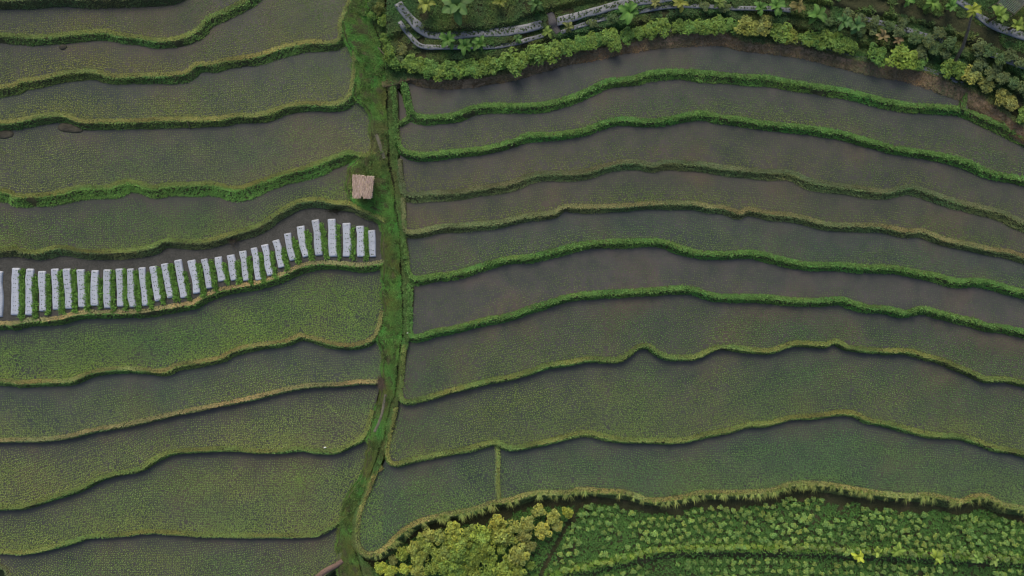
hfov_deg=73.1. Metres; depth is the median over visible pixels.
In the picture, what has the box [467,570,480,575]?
leafy tree
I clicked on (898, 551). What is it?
banana plant
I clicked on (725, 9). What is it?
shrub
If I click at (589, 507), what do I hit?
garden bush
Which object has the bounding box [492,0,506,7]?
banana plant
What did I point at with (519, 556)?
leafy tree
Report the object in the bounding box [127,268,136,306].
mulch bed
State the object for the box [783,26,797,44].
leafy bush
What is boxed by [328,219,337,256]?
mulch bed
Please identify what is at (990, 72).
shrub
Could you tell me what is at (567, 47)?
leafy bush
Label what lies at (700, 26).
leafy bush
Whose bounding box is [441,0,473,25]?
banana plant
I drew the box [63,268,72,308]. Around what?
mulch bed
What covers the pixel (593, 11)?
mulch bed
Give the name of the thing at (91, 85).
paddy water
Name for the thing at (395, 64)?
leafy bush
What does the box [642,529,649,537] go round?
garden bush
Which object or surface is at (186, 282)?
crop row
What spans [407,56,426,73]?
leafy bush
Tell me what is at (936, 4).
banana plant
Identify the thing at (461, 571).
leafy tree
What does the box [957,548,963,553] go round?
garden bush
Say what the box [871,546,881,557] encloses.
banana plant
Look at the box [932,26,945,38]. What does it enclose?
shrub
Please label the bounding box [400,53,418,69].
leafy bush
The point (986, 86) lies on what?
leafy bush
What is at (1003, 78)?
shrub
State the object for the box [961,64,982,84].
leafy bush
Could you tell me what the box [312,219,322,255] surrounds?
mulch bed
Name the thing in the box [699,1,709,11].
shrub
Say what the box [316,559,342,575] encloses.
path
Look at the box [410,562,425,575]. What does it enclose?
leafy tree
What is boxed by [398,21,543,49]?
mulch bed
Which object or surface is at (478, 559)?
leafy tree
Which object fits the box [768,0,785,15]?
banana plant
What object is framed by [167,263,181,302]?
crop row
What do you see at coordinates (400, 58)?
leafy bush
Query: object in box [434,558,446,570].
leafy tree
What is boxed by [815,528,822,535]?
garden bush
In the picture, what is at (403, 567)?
leafy tree
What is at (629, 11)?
banana plant
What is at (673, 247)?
grassy bund
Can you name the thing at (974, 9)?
palm tree
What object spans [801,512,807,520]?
garden bush
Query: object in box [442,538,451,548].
leafy tree
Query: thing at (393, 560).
leafy tree
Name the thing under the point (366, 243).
crop row
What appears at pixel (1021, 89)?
shrub
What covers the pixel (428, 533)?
leafy tree
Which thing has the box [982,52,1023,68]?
mulch bed
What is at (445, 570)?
leafy tree
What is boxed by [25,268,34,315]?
mulch bed
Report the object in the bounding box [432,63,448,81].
leafy bush
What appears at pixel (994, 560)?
banana plant
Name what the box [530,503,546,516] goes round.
leafy tree
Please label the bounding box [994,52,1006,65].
shrub
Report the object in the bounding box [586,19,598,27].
shrub
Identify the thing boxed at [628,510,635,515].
garden bush
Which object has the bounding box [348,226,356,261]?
crop row
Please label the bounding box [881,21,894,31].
shrub
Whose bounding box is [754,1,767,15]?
banana plant
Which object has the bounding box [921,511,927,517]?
garden bush
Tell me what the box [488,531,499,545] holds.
leafy tree
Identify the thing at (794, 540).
garden bush
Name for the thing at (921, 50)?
shrub
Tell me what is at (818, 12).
banana plant
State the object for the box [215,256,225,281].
mulch bed
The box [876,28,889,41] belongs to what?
banana plant
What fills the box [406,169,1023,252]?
paddy water
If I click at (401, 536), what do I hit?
grassy bund
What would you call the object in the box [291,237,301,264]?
crop row
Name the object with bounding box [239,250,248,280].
mulch bed
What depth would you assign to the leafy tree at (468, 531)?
73.75 m
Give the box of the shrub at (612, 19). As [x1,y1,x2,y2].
[606,13,619,25]
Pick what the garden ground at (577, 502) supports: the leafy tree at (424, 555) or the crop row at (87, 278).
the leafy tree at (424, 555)
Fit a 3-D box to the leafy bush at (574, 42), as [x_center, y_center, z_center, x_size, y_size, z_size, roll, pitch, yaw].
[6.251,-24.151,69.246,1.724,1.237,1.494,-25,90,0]
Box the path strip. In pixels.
[335,0,406,575]
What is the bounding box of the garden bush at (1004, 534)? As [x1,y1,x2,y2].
[1001,532,1007,538]
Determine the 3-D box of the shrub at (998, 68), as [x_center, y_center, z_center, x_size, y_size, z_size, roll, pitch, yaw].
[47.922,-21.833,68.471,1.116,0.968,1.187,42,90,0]
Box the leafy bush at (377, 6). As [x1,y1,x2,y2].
[372,2,384,15]
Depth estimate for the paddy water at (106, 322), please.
72.34 m
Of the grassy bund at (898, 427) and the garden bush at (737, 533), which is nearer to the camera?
the grassy bund at (898, 427)
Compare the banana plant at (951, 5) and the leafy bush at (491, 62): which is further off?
the leafy bush at (491, 62)
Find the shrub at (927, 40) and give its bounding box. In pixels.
[922,33,934,48]
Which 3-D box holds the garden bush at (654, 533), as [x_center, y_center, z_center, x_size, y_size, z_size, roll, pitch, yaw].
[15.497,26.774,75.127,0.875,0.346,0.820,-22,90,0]
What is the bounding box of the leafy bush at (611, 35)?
[602,27,617,47]
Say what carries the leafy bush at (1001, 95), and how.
on the garden ground at (959, 24)
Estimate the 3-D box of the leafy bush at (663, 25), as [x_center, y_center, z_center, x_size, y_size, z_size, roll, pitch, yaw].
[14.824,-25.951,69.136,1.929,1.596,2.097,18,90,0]
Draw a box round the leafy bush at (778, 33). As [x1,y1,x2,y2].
[769,22,792,42]
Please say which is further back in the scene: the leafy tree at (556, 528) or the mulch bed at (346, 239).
the leafy tree at (556, 528)
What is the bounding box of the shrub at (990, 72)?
[984,66,998,80]
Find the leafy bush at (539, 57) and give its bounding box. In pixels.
[525,44,550,65]
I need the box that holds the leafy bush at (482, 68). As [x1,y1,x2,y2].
[469,59,490,78]
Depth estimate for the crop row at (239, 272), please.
71.40 m
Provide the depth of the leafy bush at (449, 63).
68.62 m
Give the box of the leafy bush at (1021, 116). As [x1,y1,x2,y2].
[1016,106,1023,123]
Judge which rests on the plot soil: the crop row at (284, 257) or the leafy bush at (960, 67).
the crop row at (284, 257)
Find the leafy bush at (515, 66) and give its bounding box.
[500,46,525,77]
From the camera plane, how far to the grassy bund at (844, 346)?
72.75 m
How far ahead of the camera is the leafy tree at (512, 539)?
73.86 m
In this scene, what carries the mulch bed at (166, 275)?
on the plot soil
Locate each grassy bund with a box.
[0,0,183,9]
[0,0,260,48]
[0,0,351,97]
[0,48,356,130]
[0,149,376,207]
[0,196,387,260]
[0,259,384,330]
[0,310,384,387]
[0,378,378,442]
[0,410,374,510]
[0,471,370,555]
[0,552,341,575]
[351,465,1023,560]
[384,407,1023,467]
[388,80,1023,186]
[396,158,1023,232]
[397,338,1023,405]
[398,114,409,126]
[399,236,1023,299]
[400,67,1023,146]
[400,197,1023,263]
[404,282,1023,343]
[493,445,501,500]
[959,92,967,110]
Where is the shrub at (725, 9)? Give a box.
[718,0,731,12]
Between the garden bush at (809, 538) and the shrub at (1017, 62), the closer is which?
the shrub at (1017, 62)
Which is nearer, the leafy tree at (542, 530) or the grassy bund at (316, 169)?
the grassy bund at (316, 169)
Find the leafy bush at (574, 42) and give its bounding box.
[569,40,580,52]
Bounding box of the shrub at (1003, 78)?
[995,72,1010,84]
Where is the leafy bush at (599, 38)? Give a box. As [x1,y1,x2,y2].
[594,31,610,46]
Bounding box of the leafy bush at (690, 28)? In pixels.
[681,19,695,34]
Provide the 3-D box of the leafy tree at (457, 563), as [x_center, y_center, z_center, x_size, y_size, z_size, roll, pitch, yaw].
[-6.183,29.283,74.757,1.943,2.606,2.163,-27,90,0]
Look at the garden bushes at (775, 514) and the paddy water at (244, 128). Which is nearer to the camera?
the paddy water at (244, 128)
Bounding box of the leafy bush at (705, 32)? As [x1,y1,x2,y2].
[698,20,710,35]
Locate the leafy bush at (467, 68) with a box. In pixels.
[458,58,477,77]
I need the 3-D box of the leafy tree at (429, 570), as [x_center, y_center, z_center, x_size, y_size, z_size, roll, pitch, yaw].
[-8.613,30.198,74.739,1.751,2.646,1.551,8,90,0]
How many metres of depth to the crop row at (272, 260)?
71.41 m
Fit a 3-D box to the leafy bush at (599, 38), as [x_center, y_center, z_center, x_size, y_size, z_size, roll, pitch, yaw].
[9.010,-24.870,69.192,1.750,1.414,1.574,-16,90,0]
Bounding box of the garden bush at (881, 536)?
[878,533,885,539]
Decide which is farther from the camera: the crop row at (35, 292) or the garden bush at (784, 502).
the garden bush at (784, 502)
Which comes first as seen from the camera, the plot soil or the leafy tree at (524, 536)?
the plot soil
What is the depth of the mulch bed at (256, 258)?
71.42 m
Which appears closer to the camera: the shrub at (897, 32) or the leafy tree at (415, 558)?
the shrub at (897, 32)
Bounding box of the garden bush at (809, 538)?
[806,535,813,541]
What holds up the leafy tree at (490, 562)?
on the garden ground at (577, 502)
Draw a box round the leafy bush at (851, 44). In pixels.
[842,36,858,55]
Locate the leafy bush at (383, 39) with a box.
[379,33,390,44]
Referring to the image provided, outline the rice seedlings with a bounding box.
[0,0,1023,575]
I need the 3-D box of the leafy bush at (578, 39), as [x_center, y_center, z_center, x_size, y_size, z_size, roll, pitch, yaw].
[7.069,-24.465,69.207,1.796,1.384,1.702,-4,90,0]
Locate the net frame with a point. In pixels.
(1020, 4)
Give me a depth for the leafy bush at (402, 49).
68.60 m
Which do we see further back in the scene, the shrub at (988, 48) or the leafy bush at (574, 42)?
the leafy bush at (574, 42)
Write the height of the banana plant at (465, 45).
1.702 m
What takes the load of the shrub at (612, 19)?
on the garden ground at (959, 24)
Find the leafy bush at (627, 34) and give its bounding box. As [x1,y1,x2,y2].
[620,26,634,46]
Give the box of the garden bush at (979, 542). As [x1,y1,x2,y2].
[975,539,983,545]
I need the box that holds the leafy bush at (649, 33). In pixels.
[641,20,655,40]
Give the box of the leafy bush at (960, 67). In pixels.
[952,61,966,79]
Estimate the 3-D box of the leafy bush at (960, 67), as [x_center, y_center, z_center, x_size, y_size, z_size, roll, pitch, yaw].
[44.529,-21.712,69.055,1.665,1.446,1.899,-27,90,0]
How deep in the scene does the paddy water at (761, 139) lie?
70.80 m
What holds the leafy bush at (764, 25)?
on the garden ground at (959, 24)
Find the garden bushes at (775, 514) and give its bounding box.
[549,496,1021,575]
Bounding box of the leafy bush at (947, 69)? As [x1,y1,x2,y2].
[940,58,956,78]
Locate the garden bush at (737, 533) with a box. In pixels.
[733,531,741,536]
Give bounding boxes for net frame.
[988,0,1023,16]
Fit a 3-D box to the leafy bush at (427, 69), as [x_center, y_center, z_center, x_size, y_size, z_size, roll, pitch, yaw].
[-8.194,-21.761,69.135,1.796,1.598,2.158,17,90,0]
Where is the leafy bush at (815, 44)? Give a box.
[811,32,822,50]
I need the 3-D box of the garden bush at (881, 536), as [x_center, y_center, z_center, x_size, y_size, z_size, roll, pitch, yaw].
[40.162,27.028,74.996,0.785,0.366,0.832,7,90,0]
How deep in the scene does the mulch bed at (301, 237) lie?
71.42 m
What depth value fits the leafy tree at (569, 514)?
74.12 m
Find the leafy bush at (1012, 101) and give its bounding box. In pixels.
[1005,95,1018,111]
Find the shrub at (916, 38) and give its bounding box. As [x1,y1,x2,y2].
[907,29,922,44]
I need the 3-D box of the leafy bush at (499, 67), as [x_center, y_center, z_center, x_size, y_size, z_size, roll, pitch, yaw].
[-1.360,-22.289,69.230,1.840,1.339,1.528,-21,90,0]
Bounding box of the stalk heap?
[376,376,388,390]
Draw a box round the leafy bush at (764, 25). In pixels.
[753,15,774,36]
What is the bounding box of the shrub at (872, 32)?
[868,26,877,35]
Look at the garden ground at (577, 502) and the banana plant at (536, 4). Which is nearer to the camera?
the banana plant at (536, 4)
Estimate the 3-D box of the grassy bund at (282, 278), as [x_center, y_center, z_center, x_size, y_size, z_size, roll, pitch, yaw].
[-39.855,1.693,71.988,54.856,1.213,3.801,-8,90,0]
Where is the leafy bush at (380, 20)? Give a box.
[376,14,385,26]
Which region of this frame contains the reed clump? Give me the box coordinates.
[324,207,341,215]
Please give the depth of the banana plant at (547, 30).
68.31 m
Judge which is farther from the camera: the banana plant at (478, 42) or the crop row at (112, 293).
the crop row at (112, 293)
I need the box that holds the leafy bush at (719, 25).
[711,14,725,35]
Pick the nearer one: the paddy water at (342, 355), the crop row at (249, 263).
the crop row at (249, 263)
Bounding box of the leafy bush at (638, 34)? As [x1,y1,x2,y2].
[631,26,643,40]
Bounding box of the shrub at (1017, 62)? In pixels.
[1014,56,1023,67]
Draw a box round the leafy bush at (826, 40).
[816,28,836,49]
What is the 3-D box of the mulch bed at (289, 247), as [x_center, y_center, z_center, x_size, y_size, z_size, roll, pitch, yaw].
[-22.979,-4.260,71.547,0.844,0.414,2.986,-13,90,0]
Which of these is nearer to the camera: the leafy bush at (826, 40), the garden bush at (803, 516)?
the leafy bush at (826, 40)
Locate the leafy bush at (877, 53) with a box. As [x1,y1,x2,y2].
[866,42,886,67]
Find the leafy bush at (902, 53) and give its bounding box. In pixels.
[885,42,918,69]
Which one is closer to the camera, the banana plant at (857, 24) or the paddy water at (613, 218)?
the banana plant at (857, 24)
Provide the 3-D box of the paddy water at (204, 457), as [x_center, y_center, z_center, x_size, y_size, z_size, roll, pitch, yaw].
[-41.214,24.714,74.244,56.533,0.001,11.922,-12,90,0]
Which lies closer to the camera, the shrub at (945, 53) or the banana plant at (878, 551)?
the shrub at (945, 53)
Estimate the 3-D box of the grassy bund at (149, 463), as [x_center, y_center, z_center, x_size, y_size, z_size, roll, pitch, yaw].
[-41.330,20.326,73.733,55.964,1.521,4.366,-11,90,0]
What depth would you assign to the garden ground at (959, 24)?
68.28 m
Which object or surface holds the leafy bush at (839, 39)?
on the garden ground at (959, 24)
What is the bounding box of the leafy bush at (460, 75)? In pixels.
[451,62,467,79]
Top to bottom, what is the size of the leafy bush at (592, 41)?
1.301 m
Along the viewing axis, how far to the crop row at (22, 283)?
71.43 m
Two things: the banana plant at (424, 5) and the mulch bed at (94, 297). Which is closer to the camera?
the banana plant at (424, 5)
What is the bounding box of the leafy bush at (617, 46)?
[608,34,621,52]
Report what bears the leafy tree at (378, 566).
on the garden ground at (577, 502)
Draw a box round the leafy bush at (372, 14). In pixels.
[367,9,376,20]
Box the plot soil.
[0,208,383,320]
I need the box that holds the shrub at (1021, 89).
[1017,80,1023,97]
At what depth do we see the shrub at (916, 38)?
68.18 m
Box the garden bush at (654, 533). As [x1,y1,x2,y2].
[650,530,658,536]
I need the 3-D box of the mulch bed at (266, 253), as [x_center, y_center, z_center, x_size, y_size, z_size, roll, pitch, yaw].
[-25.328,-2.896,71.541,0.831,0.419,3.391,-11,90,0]
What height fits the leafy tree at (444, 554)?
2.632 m
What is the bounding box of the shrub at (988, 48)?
[983,43,996,57]
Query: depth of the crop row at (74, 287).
71.42 m
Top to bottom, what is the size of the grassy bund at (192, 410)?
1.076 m
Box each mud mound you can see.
[0,130,13,138]
[58,123,82,132]
[59,44,66,49]
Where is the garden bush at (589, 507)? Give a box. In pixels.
[587,503,593,509]
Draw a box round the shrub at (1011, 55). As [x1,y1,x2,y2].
[1003,47,1017,61]
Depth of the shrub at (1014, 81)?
68.09 m
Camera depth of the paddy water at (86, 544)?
74.79 m
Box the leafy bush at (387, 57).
[382,50,396,63]
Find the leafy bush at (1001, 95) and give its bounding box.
[994,88,1011,106]
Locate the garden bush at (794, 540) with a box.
[790,537,797,543]
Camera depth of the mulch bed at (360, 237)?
71.42 m
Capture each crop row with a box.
[16,268,25,319]
[29,273,38,319]
[43,274,51,314]
[56,269,66,314]
[69,268,77,314]
[82,271,92,312]
[96,275,103,309]
[108,269,116,313]
[120,268,129,310]
[131,270,141,312]
[143,271,155,310]
[155,266,167,304]
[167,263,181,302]
[179,268,191,301]
[195,262,206,298]
[207,259,219,292]
[221,262,230,284]
[233,260,242,284]
[245,256,253,285]
[255,252,267,285]
[269,250,278,280]
[281,246,290,271]
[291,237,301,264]
[304,229,314,260]
[319,222,329,260]
[334,224,341,260]
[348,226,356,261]
[362,227,369,261]
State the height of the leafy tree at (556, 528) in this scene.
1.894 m
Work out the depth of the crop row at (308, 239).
71.41 m
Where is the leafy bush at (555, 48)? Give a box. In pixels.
[540,39,565,64]
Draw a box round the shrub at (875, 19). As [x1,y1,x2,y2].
[868,15,879,27]
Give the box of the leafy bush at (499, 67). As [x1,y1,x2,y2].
[492,57,506,71]
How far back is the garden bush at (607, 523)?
75.08 m
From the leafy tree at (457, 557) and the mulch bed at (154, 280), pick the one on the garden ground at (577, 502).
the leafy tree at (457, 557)
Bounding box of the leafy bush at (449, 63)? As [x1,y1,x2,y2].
[441,60,460,79]
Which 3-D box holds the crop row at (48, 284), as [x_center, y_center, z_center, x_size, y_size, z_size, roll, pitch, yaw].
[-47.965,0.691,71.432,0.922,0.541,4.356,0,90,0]
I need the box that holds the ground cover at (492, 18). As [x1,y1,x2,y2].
[378,0,1023,575]
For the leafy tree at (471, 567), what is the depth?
73.97 m
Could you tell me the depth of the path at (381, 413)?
73.00 m
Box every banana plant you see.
[417,0,435,12]
[439,31,455,49]
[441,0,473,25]
[457,39,472,55]
[471,35,485,50]
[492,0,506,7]
[513,34,522,43]
[527,0,543,11]
[541,25,551,38]
[562,22,573,32]
[618,1,638,24]
[651,0,660,8]
[672,0,688,12]
[713,0,724,7]
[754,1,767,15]
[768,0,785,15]
[789,0,805,12]
[806,3,826,23]
[837,13,852,30]
[850,16,865,33]
[851,550,864,562]
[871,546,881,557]
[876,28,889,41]
[891,542,905,556]
[893,36,903,45]
[901,0,914,6]
[922,0,941,11]
[927,548,943,564]
[944,0,957,11]
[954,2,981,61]
[970,550,983,563]
[987,556,998,566]
[988,3,1009,22]
[1007,17,1023,30]
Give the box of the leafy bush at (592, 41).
[585,30,597,50]
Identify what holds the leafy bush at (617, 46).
on the earth bank
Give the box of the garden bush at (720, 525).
[717,522,724,528]
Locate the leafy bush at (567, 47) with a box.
[560,38,576,56]
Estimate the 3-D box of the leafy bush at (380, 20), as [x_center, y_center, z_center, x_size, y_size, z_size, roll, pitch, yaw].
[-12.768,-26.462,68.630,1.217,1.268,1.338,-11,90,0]
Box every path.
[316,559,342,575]
[373,394,386,432]
[375,134,385,158]
[547,12,560,33]
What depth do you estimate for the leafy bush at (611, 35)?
68.59 m
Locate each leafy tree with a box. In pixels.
[374,561,387,574]
[384,564,398,575]
[388,554,397,564]
[396,546,407,560]
[399,563,411,575]
[406,540,419,554]
[410,550,423,567]
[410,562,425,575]
[416,532,425,545]
[416,546,428,561]
[421,540,435,553]
[422,527,435,542]
[423,561,438,575]
[431,548,442,565]
[433,529,448,545]
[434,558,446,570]
[437,545,453,561]
[438,560,457,575]
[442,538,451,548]
[445,520,464,541]
[446,551,460,570]
[448,535,468,552]
[449,542,469,563]
[453,563,467,575]
[460,534,474,548]
[463,554,475,566]
[464,524,476,541]
[464,559,479,573]
[467,542,479,555]
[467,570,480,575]
[470,523,490,546]
[470,547,483,562]
[475,540,495,559]
[478,566,496,575]
[481,554,497,570]
[487,514,507,530]
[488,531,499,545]
[492,558,513,575]
[494,527,512,544]
[497,543,507,554]
[502,553,516,569]
[503,534,517,546]
[507,519,524,533]
[507,543,530,566]
[512,565,527,575]
[515,528,532,542]
[520,515,534,532]
[523,539,536,553]
[526,561,537,570]
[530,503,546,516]
[534,521,552,540]
[546,508,560,524]
[551,520,562,531]
[561,507,573,518]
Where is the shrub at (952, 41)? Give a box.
[941,36,956,50]
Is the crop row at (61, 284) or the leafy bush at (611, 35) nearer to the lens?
the leafy bush at (611, 35)
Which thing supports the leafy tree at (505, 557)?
on the garden ground at (577, 502)
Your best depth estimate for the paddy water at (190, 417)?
73.56 m
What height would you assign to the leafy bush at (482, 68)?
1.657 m
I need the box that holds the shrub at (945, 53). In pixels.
[940,48,951,59]
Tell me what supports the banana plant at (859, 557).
on the garden ground at (577, 502)
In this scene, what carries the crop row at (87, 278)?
on the plot soil
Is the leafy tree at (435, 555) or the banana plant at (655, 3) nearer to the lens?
the banana plant at (655, 3)
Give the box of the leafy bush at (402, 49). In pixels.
[397,42,407,55]
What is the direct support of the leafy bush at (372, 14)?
on the path strip
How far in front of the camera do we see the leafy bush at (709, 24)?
68.81 m
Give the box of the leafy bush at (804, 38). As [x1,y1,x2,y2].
[797,29,817,46]
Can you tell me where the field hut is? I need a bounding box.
[352,174,374,198]
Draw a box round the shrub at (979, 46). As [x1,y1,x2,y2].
[972,38,986,56]
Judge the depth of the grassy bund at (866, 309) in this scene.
72.11 m
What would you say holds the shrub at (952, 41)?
on the garden ground at (959, 24)
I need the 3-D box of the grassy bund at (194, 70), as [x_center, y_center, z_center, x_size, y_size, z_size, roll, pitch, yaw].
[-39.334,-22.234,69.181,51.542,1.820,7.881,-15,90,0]
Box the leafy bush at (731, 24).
[724,17,738,34]
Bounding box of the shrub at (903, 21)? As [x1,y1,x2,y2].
[897,17,909,27]
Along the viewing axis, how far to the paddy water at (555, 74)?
69.99 m
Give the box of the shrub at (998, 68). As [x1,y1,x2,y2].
[992,61,1002,71]
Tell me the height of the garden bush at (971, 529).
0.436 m
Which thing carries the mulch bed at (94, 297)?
on the plot soil
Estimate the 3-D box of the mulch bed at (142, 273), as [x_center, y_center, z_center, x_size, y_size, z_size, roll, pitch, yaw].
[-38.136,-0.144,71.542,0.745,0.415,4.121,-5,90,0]
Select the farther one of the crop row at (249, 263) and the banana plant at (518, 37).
the crop row at (249, 263)
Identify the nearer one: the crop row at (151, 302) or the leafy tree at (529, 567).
the crop row at (151, 302)
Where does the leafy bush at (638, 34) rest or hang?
on the garden ground at (959, 24)
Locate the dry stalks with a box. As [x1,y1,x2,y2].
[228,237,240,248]
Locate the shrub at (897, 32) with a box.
[892,27,905,37]
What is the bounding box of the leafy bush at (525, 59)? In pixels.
[516,50,535,66]
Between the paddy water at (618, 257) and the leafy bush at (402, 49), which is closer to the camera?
the leafy bush at (402, 49)
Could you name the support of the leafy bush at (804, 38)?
on the earth bank
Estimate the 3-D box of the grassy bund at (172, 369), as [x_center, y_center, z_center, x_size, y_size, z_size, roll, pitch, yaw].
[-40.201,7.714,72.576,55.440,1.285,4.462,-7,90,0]
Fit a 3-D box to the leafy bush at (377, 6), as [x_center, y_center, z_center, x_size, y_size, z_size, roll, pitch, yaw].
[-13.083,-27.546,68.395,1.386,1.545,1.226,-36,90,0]
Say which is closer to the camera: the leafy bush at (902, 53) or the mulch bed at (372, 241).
the leafy bush at (902, 53)
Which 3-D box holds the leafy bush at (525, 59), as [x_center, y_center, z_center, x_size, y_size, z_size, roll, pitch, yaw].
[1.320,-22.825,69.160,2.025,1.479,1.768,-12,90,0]
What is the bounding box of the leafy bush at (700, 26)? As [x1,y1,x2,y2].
[694,18,705,34]
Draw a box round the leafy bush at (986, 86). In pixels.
[977,76,995,93]
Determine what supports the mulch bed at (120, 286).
on the plot soil
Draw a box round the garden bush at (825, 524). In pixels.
[822,519,829,526]
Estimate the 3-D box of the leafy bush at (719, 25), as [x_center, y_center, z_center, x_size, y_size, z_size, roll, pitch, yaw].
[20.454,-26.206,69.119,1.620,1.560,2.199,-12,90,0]
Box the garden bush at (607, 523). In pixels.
[605,520,611,526]
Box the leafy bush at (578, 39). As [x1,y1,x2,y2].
[574,34,591,50]
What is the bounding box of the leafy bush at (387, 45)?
[383,43,393,52]
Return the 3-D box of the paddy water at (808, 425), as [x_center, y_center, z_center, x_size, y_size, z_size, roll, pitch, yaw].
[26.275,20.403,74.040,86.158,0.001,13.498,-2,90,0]
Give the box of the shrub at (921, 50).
[914,44,926,59]
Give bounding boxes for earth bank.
[382,30,1023,144]
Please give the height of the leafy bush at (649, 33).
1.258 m
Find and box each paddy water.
[0,0,237,37]
[0,0,347,84]
[0,45,351,119]
[0,101,371,193]
[0,163,381,249]
[0,269,382,379]
[0,340,381,437]
[0,385,378,504]
[0,441,367,550]
[0,528,337,575]
[360,416,1023,550]
[389,345,1023,461]
[398,79,1023,175]
[400,120,1023,218]
[403,294,1023,398]
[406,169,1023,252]
[407,209,1023,288]
[408,45,967,114]
[412,246,1023,333]
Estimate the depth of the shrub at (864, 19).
68.14 m
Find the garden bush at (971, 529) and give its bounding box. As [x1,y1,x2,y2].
[966,527,973,533]
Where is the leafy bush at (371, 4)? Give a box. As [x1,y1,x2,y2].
[367,0,380,10]
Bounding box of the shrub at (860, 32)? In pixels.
[856,27,866,36]
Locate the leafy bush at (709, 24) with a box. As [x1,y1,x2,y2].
[704,19,715,34]
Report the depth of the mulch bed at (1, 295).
71.46 m
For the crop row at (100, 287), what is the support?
on the plot soil
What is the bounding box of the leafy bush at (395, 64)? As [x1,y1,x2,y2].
[387,59,400,71]
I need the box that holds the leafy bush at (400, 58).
[396,55,403,62]
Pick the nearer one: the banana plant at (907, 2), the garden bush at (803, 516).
the banana plant at (907, 2)
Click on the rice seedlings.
(276, 334)
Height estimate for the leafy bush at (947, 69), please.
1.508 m
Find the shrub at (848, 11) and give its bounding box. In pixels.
[842,7,854,16]
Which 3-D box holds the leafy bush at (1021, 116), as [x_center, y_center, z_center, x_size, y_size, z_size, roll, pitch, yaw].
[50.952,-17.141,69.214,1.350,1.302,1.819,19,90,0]
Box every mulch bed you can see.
[0,271,3,316]
[11,268,19,315]
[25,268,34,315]
[38,271,46,311]
[51,268,60,309]
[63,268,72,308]
[76,269,86,307]
[90,270,98,305]
[103,269,111,307]
[115,268,123,306]
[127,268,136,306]
[138,267,147,305]
[149,266,161,301]
[161,263,173,297]
[174,259,187,297]
[187,259,200,293]
[201,258,212,288]
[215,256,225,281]
[227,254,236,280]
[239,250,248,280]
[251,247,261,280]
[261,244,273,275]
[272,239,284,267]
[284,233,295,260]
[297,226,308,257]
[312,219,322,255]
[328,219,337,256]
[342,223,351,256]
[356,226,364,256]
[368,230,375,256]
[394,1,542,39]
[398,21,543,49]
[557,0,671,25]
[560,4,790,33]
[795,41,866,58]
[866,17,942,42]
[921,67,963,84]
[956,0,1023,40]
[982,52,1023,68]
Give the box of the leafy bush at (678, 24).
[671,18,685,34]
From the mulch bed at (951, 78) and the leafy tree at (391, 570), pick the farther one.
the leafy tree at (391, 570)
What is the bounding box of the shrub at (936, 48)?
[928,40,941,55]
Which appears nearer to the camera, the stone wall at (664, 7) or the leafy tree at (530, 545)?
the stone wall at (664, 7)
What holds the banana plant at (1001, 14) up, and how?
on the garden ground at (959, 24)
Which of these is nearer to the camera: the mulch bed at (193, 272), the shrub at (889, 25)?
the shrub at (889, 25)
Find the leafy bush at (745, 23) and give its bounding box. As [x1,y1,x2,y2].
[734,15,758,36]
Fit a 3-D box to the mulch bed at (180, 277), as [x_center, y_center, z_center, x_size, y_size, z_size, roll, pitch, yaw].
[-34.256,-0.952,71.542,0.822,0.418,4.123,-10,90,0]
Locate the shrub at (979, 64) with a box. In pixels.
[971,55,988,71]
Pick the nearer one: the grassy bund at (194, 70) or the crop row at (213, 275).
the grassy bund at (194, 70)
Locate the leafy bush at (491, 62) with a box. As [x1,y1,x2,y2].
[479,55,498,75]
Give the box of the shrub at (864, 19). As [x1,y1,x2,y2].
[854,12,867,22]
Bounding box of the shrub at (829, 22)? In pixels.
[824,17,834,26]
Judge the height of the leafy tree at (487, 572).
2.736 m
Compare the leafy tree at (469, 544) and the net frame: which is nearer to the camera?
the net frame
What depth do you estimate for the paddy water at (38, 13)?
68.90 m
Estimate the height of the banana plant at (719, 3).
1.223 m
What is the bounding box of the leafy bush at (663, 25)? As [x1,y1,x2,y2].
[652,18,670,38]
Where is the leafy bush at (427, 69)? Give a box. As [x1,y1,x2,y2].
[422,58,440,79]
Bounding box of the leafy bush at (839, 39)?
[830,32,847,53]
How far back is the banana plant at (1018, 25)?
66.35 m
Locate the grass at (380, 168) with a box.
[333,0,410,575]
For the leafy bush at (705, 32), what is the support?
on the earth bank
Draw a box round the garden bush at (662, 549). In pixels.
[660,546,667,551]
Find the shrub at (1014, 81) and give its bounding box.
[1007,76,1019,89]
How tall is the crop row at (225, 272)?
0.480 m
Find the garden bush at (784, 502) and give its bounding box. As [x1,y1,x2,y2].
[781,499,787,506]
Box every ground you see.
[0,0,401,575]
[365,488,1023,575]
[386,0,1023,117]
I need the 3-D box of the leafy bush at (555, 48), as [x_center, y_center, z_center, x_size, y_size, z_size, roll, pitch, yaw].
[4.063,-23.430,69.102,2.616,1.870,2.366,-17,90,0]
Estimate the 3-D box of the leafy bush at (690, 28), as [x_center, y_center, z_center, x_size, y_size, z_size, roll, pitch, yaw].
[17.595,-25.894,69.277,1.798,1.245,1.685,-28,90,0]
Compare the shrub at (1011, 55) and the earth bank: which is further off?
the earth bank
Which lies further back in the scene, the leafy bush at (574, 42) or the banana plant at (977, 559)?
the banana plant at (977, 559)
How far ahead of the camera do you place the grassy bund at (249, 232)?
71.02 m
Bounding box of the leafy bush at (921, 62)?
[914,57,927,71]
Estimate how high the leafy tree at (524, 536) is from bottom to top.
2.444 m
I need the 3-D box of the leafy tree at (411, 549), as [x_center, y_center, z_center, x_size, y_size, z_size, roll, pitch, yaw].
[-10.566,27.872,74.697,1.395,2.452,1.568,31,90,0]

